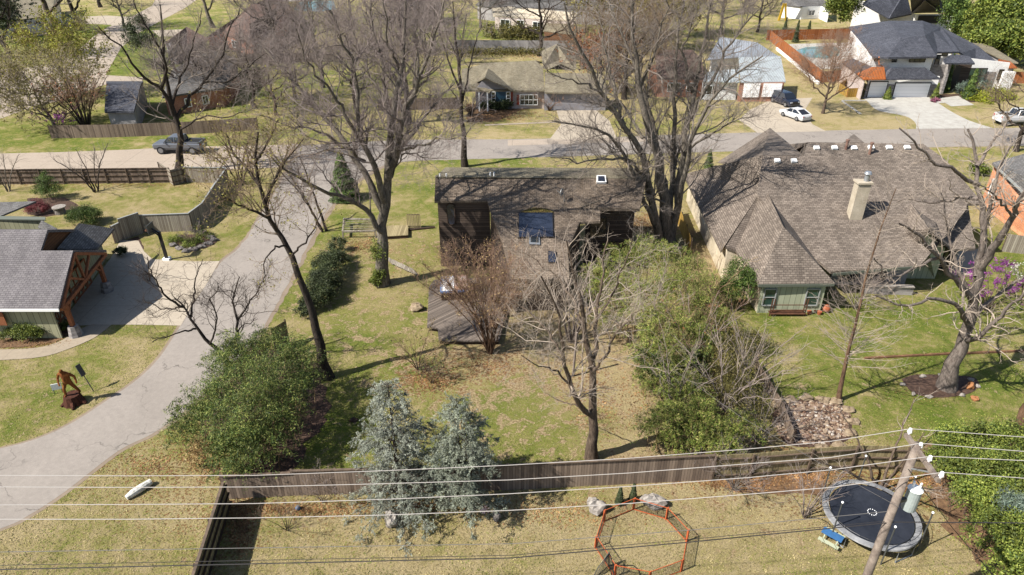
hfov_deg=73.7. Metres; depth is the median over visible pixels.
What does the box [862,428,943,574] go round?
utility pole
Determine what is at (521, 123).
path
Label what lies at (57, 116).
redbud
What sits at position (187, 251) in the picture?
edge stone
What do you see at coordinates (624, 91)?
bare tree
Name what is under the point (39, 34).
path
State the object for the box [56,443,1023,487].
power line
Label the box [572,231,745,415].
bamboo thicket
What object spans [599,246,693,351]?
bare tree
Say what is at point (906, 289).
garden wall
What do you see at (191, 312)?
bare tree
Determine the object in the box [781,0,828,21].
white house
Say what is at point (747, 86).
garage door
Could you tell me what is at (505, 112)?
mulch bed
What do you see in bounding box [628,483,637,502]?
dwarf conifer
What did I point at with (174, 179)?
wooden fence
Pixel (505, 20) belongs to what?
window
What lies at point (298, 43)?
bare tree
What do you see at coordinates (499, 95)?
front door
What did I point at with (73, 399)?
carved statue
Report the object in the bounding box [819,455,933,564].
trampoline
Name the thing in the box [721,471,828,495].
mulch bed
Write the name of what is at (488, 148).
cross street
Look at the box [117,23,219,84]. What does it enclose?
bare tree
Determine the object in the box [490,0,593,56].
bare tree
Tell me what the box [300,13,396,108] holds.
bare tree
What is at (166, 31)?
driveway
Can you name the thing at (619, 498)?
dwarf conifer
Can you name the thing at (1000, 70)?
window
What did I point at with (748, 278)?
evergreen shrub
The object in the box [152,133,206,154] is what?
pickup truck
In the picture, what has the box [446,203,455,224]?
window
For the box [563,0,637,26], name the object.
budding tree
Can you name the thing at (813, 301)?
window
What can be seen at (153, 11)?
street
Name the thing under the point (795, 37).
cypress
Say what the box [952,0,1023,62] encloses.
broadleaf tree
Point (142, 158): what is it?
street
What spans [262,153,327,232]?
bare tree
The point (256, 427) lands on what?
bamboo hedge
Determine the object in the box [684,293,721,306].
ivy
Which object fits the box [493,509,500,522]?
boulder
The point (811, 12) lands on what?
window
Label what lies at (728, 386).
vine tangle
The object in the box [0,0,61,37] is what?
white wall house
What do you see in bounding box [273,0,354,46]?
bare tree
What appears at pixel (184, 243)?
ground plant
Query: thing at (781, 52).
retaining wall
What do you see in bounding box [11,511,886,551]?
power line
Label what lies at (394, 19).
bare tree
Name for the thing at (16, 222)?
shed
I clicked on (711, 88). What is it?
window
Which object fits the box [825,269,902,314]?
bare shrub
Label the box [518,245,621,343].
bare tree
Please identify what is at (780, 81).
metal roof garage
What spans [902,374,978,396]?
mulch bed
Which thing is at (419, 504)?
fallen leaves
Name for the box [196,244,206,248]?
edge stone
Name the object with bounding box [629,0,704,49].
bare tree
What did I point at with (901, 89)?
garage door
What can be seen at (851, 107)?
lawn kerb
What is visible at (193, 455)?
dry bamboo
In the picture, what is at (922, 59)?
window
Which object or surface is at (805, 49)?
swimming pool
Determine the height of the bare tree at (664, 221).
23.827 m
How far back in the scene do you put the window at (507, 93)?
100.64 m
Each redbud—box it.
[28,105,79,126]
[939,257,1023,310]
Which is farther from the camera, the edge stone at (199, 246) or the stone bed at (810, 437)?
the edge stone at (199, 246)
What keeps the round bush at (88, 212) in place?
on the lawn at (510, 414)
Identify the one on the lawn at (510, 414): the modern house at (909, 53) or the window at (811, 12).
the modern house at (909, 53)
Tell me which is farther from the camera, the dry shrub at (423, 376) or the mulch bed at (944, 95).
the mulch bed at (944, 95)
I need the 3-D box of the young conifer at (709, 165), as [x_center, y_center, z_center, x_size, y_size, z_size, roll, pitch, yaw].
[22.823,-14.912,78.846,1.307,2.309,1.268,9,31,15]
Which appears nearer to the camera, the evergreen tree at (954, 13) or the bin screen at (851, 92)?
the bin screen at (851, 92)
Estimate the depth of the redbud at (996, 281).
50.87 m
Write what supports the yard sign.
on the lawn at (510, 414)
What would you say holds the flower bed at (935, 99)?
on the lawn at (510, 414)
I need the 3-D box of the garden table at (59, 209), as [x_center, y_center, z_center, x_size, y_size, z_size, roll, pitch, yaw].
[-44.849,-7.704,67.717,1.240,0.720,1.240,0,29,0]
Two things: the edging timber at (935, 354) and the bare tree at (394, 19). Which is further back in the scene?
the bare tree at (394, 19)
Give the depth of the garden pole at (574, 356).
43.67 m
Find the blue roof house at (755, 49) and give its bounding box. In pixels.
[706,37,776,73]
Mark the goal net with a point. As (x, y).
(606, 557)
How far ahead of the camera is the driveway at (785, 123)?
96.05 m
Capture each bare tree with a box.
[0,0,41,58]
[0,148,30,191]
[40,0,76,34]
[46,134,113,192]
[65,0,287,168]
[67,0,101,30]
[93,0,152,25]
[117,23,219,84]
[119,237,288,378]
[147,21,278,98]
[162,53,240,114]
[183,1,301,108]
[190,0,225,27]
[202,23,320,115]
[209,0,320,51]
[222,0,337,99]
[239,0,494,287]
[244,0,375,87]
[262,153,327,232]
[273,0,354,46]
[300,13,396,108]
[323,0,466,124]
[386,0,482,52]
[387,0,455,36]
[419,0,506,166]
[455,0,513,27]
[470,197,680,459]
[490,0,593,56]
[516,0,809,247]
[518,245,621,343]
[540,2,626,69]
[555,18,641,91]
[580,0,685,99]
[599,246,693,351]
[619,0,701,75]
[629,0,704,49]
[642,312,731,409]
[650,277,761,369]
[669,301,816,416]
[679,238,763,318]
[702,0,765,34]
[724,301,809,390]
[731,0,788,31]
[783,36,888,113]
[807,387,955,511]
[814,23,867,60]
[974,63,1023,151]
[1016,313,1023,428]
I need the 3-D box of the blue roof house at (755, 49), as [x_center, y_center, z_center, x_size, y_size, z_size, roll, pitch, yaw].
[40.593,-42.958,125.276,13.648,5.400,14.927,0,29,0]
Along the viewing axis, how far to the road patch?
88.07 m
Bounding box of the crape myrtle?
[404,232,542,354]
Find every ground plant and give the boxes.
[59,321,68,331]
[165,229,213,247]
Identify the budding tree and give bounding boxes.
[0,2,123,95]
[0,32,106,132]
[185,142,227,179]
[199,115,281,184]
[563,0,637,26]
[635,0,705,29]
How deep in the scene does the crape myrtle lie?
44.54 m
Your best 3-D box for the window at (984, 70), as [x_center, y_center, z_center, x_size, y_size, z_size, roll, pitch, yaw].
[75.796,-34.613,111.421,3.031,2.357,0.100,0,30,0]
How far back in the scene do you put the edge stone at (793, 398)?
42.21 m
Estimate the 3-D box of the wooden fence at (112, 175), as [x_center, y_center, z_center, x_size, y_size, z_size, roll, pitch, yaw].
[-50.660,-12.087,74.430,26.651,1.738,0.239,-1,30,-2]
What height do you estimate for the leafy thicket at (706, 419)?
3.452 m
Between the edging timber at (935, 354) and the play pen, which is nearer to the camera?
the play pen
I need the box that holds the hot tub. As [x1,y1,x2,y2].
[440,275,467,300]
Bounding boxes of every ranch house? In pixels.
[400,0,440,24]
[462,44,607,110]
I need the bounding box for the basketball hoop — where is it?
[146,221,171,260]
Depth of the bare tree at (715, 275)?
48.73 m
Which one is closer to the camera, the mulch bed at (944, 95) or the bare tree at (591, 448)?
the bare tree at (591, 448)
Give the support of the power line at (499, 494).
attached to the utility pole at (910, 499)
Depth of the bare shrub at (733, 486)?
35.35 m
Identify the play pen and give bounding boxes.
[594,497,689,574]
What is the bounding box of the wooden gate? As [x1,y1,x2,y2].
[109,212,143,243]
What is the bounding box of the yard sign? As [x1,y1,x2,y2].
[50,383,62,393]
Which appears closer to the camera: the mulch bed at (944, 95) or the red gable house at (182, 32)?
the mulch bed at (944, 95)
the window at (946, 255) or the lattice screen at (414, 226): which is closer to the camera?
the window at (946, 255)
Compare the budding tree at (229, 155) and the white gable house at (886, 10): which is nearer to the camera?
the budding tree at (229, 155)
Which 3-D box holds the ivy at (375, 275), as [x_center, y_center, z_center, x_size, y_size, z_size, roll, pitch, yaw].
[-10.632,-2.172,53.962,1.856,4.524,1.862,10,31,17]
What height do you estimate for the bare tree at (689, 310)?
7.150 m
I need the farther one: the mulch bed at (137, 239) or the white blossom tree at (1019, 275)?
the mulch bed at (137, 239)
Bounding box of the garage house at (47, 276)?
[0,223,113,338]
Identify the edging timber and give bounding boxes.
[864,354,923,358]
[924,352,949,355]
[967,349,1023,353]
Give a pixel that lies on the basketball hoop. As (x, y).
(150, 229)
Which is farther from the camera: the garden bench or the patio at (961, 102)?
the patio at (961, 102)
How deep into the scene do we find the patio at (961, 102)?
105.10 m
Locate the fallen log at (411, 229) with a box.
[408,226,434,230]
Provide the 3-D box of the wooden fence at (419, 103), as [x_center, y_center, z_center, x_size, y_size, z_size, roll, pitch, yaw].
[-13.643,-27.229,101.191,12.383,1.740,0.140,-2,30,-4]
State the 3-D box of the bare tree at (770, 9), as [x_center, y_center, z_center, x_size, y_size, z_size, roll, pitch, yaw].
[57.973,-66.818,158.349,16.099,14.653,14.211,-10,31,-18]
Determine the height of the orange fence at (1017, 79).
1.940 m
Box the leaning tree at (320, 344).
[161,65,353,381]
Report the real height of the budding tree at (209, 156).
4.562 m
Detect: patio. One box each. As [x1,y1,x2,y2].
[789,43,850,68]
[939,96,972,105]
[953,249,977,275]
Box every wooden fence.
[0,167,169,184]
[47,118,257,137]
[139,166,228,232]
[157,162,185,185]
[191,480,231,574]
[219,453,716,498]
[237,52,331,62]
[270,319,288,350]
[377,97,458,110]
[678,212,692,254]
[711,445,960,481]
[754,357,796,443]
[1001,233,1023,253]
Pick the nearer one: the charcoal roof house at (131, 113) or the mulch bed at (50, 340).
the mulch bed at (50, 340)
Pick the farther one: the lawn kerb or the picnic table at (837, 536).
the lawn kerb
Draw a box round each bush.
[0,320,46,342]
[60,202,105,226]
[111,245,127,256]
[191,222,207,235]
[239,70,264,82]
[480,97,514,110]
[481,19,546,39]
[967,160,992,175]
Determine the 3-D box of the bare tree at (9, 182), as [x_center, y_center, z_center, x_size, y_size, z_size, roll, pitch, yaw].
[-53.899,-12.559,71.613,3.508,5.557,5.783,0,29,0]
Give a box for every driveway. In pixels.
[61,15,133,26]
[65,240,218,325]
[153,29,182,36]
[549,110,615,139]
[739,98,824,132]
[863,97,990,128]
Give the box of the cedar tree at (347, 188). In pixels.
[328,150,361,203]
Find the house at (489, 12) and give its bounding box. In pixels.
[477,0,643,25]
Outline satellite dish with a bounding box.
[558,188,564,201]
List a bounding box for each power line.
[0,429,1020,475]
[0,472,1023,519]
[0,521,884,565]
[0,521,1023,569]
[10,456,1023,504]
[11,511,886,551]
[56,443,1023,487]
[583,300,897,506]
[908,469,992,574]
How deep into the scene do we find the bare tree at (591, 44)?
106.82 m
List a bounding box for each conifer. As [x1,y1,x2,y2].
[30,168,65,201]
[614,487,624,506]
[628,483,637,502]
[704,149,713,167]
[943,53,955,92]
[960,68,978,99]
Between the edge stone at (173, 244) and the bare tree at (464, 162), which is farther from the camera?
the bare tree at (464, 162)
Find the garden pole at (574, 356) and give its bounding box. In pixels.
[572,332,577,376]
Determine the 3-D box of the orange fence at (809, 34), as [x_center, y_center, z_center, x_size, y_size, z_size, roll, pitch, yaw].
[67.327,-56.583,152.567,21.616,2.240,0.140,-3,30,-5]
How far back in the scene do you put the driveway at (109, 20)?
177.35 m
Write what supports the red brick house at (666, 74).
on the lawn at (510, 414)
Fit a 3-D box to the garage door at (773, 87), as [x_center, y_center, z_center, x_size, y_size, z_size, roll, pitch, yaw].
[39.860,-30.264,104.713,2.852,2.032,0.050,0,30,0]
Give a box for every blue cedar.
[332,377,449,561]
[402,390,513,540]
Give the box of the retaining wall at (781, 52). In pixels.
[776,47,819,83]
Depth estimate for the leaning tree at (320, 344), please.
37.43 m
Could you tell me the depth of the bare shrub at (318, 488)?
34.66 m
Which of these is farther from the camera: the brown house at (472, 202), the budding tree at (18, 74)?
the budding tree at (18, 74)
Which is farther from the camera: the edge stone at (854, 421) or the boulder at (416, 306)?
the boulder at (416, 306)
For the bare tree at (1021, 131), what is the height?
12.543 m
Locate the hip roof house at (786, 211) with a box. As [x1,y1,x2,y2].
[686,128,978,312]
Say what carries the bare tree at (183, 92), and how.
on the lawn at (510, 414)
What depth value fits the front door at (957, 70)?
110.56 m
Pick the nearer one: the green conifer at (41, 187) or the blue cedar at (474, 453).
the blue cedar at (474, 453)
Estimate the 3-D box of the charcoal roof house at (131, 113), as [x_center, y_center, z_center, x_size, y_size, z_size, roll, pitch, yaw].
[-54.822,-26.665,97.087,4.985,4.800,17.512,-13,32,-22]
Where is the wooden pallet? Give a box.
[386,225,407,238]
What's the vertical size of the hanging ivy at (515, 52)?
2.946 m
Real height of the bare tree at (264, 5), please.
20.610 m
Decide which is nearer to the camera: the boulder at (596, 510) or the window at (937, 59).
the boulder at (596, 510)
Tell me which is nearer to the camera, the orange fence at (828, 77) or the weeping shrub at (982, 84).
the weeping shrub at (982, 84)
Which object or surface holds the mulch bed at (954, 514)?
on the lawn at (510, 414)
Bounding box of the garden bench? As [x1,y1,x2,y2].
[768,299,808,315]
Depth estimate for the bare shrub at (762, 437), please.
38.26 m
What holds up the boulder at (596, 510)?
on the lawn at (510, 414)
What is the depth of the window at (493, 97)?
100.71 m
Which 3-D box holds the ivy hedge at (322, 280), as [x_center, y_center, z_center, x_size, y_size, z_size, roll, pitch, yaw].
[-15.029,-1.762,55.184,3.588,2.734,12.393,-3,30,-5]
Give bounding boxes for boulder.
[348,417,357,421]
[384,510,399,527]
[410,302,423,311]
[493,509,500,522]
[587,497,605,515]
[639,493,667,510]
[966,382,974,389]
[970,395,978,400]
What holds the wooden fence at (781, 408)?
on the lawn at (510, 414)
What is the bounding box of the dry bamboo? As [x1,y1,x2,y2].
[182,424,242,480]
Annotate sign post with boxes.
[75,363,93,390]
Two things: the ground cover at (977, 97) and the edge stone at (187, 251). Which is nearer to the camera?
the edge stone at (187, 251)
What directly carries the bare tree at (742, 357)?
on the lawn at (510, 414)
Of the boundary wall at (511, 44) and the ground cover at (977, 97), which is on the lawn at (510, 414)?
the boundary wall at (511, 44)
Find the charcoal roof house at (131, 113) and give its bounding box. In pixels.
[104,81,147,123]
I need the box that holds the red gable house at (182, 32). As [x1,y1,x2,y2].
[166,27,207,63]
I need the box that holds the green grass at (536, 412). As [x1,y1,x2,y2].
[0,186,1023,574]
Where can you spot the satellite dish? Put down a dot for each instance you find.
(562, 192)
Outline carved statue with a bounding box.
[56,369,86,409]
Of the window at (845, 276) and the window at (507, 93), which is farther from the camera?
the window at (507, 93)
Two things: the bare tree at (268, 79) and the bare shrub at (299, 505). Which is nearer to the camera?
the bare shrub at (299, 505)
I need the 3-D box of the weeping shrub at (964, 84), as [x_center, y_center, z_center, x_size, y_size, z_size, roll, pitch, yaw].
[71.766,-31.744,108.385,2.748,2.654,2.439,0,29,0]
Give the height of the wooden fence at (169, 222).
1.845 m
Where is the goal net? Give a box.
[594,552,639,574]
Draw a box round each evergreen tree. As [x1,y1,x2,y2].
[0,1,25,33]
[116,9,160,65]
[818,0,866,23]
[935,0,974,36]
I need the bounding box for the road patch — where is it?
[508,136,664,145]
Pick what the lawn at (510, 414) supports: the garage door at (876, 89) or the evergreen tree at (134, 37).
the evergreen tree at (134, 37)
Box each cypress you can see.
[782,17,787,29]
[792,19,799,41]
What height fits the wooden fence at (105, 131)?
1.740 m
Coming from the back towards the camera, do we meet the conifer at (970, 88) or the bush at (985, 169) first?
the conifer at (970, 88)
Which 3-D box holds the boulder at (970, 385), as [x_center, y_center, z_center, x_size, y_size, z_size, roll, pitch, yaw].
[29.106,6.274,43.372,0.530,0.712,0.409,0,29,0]
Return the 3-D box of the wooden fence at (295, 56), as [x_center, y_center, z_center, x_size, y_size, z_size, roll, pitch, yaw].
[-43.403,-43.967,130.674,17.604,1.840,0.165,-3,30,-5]
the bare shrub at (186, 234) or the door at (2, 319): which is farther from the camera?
the bare shrub at (186, 234)
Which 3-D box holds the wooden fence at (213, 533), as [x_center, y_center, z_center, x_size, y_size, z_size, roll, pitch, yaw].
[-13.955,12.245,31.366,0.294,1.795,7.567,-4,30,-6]
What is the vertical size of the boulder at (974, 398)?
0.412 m
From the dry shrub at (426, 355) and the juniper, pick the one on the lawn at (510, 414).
the dry shrub at (426, 355)
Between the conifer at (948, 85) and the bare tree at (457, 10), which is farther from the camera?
the bare tree at (457, 10)
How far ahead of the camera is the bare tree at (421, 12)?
135.32 m
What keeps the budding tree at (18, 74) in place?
on the lawn at (510, 414)
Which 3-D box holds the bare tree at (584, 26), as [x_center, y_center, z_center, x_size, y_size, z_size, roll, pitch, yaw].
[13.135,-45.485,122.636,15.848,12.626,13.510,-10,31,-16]
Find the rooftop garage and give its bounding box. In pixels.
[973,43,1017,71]
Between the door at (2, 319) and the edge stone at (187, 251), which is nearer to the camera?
the door at (2, 319)
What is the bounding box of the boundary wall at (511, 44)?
[454,40,571,51]
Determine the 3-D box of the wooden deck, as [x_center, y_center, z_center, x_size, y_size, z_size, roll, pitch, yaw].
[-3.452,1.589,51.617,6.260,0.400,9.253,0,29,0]
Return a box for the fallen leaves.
[1,52,947,574]
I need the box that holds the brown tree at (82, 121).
[28,65,109,124]
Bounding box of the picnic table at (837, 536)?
[818,527,845,549]
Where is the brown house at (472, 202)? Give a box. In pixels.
[434,167,646,312]
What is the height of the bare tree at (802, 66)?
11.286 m
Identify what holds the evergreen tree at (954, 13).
on the lawn at (510, 414)
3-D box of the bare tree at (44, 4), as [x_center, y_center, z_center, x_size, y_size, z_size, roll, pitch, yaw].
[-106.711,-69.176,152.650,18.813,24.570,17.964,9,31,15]
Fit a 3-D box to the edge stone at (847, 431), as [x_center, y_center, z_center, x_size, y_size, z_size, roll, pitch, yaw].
[19.668,8.423,39.733,0.860,0.407,0.631,0,29,0]
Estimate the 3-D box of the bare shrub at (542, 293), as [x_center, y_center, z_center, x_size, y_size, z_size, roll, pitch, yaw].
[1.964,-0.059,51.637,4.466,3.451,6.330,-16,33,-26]
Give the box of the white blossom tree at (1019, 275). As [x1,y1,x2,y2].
[1009,262,1023,294]
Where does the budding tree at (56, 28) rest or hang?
on the lawn at (510, 414)
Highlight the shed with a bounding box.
[0,201,56,228]
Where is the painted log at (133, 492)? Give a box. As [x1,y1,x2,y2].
[125,479,152,499]
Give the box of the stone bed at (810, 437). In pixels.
[772,399,851,446]
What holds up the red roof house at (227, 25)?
on the lawn at (510, 414)
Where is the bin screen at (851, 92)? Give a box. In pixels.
[838,81,857,96]
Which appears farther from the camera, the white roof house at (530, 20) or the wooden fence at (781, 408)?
the white roof house at (530, 20)
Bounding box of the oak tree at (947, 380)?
[860,100,1023,392]
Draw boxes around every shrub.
[23,197,52,214]
[120,254,158,280]
[175,224,206,244]
[251,495,313,538]
[296,458,337,503]
[378,314,456,369]
[414,355,453,383]
[451,90,488,114]
[516,282,573,306]
[535,94,564,110]
[688,428,773,504]
[710,253,759,310]
[716,367,828,448]
[771,457,851,518]
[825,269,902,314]
[882,86,891,99]
[930,83,939,97]
[953,80,968,95]
[977,76,991,90]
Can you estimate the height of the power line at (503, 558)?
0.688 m
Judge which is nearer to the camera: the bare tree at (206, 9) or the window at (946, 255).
the window at (946, 255)
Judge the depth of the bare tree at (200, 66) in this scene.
99.95 m
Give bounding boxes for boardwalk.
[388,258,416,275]
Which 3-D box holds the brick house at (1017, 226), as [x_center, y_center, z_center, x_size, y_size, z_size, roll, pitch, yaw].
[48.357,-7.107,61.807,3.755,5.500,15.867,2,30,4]
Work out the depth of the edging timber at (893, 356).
46.36 m
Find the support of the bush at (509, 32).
on the lawn at (510, 414)
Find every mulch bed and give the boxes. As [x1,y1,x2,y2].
[0,323,68,347]
[27,197,77,216]
[128,236,143,248]
[175,233,216,248]
[201,342,331,474]
[465,104,529,122]
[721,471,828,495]
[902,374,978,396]
[923,442,1023,574]
[939,94,1014,101]
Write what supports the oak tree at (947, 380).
on the mulch bed at (917, 384)
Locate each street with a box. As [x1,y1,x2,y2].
[0,0,195,118]
[0,144,383,528]
[0,145,293,169]
[295,128,1023,167]
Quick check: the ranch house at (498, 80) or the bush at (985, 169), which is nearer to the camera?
the bush at (985, 169)
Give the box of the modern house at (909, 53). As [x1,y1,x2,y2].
[839,21,1016,99]
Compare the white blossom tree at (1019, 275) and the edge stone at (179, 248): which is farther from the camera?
the edge stone at (179, 248)
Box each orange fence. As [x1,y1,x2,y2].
[766,29,849,40]
[769,32,821,80]
[819,70,841,82]
[1012,71,1023,82]
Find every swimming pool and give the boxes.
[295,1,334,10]
[797,46,838,58]
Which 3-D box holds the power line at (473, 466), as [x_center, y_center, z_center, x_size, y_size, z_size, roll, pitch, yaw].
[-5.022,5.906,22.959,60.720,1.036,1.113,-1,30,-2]
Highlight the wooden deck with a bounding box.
[427,278,505,343]
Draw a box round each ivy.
[364,237,389,288]
[451,45,575,57]
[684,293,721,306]
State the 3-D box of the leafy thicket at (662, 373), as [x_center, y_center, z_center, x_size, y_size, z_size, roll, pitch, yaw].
[9.989,5.073,42.770,6.041,3.056,4.422,0,29,0]
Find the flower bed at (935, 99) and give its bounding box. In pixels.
[930,96,940,102]
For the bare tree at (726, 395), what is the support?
on the lawn at (510, 414)
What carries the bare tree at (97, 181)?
on the lawn at (510, 414)
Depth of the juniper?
30.47 m
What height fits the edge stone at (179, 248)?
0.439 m
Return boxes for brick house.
[648,50,704,96]
[983,154,1023,235]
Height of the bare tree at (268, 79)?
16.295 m
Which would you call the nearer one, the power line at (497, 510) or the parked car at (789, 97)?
the power line at (497, 510)
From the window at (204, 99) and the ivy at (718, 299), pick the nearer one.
the ivy at (718, 299)
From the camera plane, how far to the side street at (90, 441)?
43.90 m
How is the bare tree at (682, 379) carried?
on the lawn at (510, 414)
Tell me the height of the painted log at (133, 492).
0.399 m
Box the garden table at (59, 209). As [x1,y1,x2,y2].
[51,204,66,214]
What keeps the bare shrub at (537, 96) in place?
on the lawn at (510, 414)
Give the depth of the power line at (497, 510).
21.79 m
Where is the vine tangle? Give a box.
[689,304,777,429]
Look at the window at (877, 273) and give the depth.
54.77 m
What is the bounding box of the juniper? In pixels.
[985,478,1023,514]
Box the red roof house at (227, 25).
[207,0,293,53]
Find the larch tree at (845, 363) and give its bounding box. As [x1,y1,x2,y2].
[795,165,937,398]
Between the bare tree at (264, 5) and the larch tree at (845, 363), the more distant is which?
the bare tree at (264, 5)
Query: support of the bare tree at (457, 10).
on the lawn at (510, 414)
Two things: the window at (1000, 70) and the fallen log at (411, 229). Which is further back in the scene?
the window at (1000, 70)
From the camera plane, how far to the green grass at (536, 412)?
41.40 m
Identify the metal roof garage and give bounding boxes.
[701,56,785,101]
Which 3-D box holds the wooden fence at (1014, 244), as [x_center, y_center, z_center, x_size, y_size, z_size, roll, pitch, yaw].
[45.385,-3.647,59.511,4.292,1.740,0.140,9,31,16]
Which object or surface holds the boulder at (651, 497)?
on the lawn at (510, 414)
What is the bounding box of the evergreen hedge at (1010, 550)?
[923,413,1023,574]
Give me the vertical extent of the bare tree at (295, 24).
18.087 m
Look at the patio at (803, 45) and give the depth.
142.71 m
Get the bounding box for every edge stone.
[169,242,177,246]
[175,246,183,249]
[181,248,191,252]
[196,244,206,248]
[203,241,212,244]
[210,237,219,241]
[785,395,797,402]
[798,393,813,400]
[815,396,830,402]
[815,443,828,447]
[829,397,842,403]
[831,440,845,446]
[842,405,855,412]
[844,418,859,424]
[844,428,857,436]
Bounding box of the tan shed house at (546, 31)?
[543,23,583,48]
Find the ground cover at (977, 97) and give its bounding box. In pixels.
[959,82,1018,104]
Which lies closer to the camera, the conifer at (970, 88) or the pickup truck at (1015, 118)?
the pickup truck at (1015, 118)
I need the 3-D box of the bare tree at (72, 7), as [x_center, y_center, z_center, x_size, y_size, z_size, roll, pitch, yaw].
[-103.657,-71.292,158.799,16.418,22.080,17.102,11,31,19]
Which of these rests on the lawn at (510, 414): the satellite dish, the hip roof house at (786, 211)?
the hip roof house at (786, 211)
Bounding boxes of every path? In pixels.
[0,324,109,359]
[4,32,45,40]
[485,121,571,125]
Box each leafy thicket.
[624,344,716,398]
[630,388,770,467]
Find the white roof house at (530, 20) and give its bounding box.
[492,6,575,30]
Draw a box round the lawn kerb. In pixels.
[841,101,861,113]
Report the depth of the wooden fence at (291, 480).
35.55 m
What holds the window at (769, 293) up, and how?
in the hip roof house at (786, 211)
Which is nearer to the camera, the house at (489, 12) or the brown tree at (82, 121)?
the brown tree at (82, 121)
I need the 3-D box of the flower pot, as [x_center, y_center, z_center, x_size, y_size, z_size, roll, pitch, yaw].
[23.673,1.578,51.412,0.600,0.620,0.585,0,29,0]
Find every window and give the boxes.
[201,95,208,104]
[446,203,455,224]
[491,92,495,101]
[500,19,509,26]
[506,92,509,100]
[520,94,537,104]
[589,217,606,237]
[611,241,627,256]
[706,85,717,94]
[761,288,777,305]
[803,288,820,305]
[808,10,815,15]
[818,263,831,277]
[837,274,858,280]
[867,271,887,280]
[909,58,925,61]
[933,54,940,66]
[938,246,950,268]
[967,68,987,82]
[996,69,1004,79]
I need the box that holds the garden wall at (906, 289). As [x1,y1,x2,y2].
[861,283,914,294]
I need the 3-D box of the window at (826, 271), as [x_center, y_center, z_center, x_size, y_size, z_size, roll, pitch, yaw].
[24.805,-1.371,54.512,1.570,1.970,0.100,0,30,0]
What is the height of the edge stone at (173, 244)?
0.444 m
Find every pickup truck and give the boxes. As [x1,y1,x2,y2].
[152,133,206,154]
[992,107,1023,125]
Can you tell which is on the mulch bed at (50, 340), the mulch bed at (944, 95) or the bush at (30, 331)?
the bush at (30, 331)
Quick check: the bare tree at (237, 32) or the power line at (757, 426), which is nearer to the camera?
the power line at (757, 426)
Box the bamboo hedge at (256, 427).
[157,322,333,496]
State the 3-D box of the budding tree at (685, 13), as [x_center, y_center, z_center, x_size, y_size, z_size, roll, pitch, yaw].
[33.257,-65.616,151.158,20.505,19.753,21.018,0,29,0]
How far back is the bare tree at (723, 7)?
154.79 m
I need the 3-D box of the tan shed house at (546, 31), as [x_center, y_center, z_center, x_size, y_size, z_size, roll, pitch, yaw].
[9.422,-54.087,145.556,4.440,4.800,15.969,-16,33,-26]
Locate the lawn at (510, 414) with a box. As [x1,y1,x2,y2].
[0,0,1023,574]
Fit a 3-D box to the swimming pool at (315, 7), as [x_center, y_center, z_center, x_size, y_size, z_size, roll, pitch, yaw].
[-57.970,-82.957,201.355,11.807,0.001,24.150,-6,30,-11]
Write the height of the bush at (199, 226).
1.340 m
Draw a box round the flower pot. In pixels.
[822,304,830,311]
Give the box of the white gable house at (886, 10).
[850,0,950,29]
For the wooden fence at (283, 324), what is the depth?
46.94 m
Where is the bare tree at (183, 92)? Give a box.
[162,53,240,114]
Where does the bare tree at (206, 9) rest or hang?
on the lawn at (510, 414)
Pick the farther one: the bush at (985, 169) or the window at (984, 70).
the window at (984, 70)
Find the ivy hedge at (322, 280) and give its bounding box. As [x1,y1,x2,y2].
[292,235,350,318]
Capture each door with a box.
[0,312,7,324]
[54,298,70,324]
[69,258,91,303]
[496,92,505,101]
[742,83,760,96]
[761,83,782,96]
[867,82,887,96]
[893,83,930,96]
[950,65,961,90]
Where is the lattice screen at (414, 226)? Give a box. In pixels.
[407,214,420,227]
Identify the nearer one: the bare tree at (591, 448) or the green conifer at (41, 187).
the bare tree at (591, 448)
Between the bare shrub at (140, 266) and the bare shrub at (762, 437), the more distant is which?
the bare shrub at (140, 266)
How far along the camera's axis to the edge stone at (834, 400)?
42.07 m
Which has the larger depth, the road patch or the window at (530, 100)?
the window at (530, 100)
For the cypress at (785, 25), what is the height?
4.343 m
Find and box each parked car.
[771,89,799,106]
[779,107,811,120]
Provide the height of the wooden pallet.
0.350 m
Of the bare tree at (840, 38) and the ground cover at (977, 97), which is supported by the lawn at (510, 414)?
the bare tree at (840, 38)

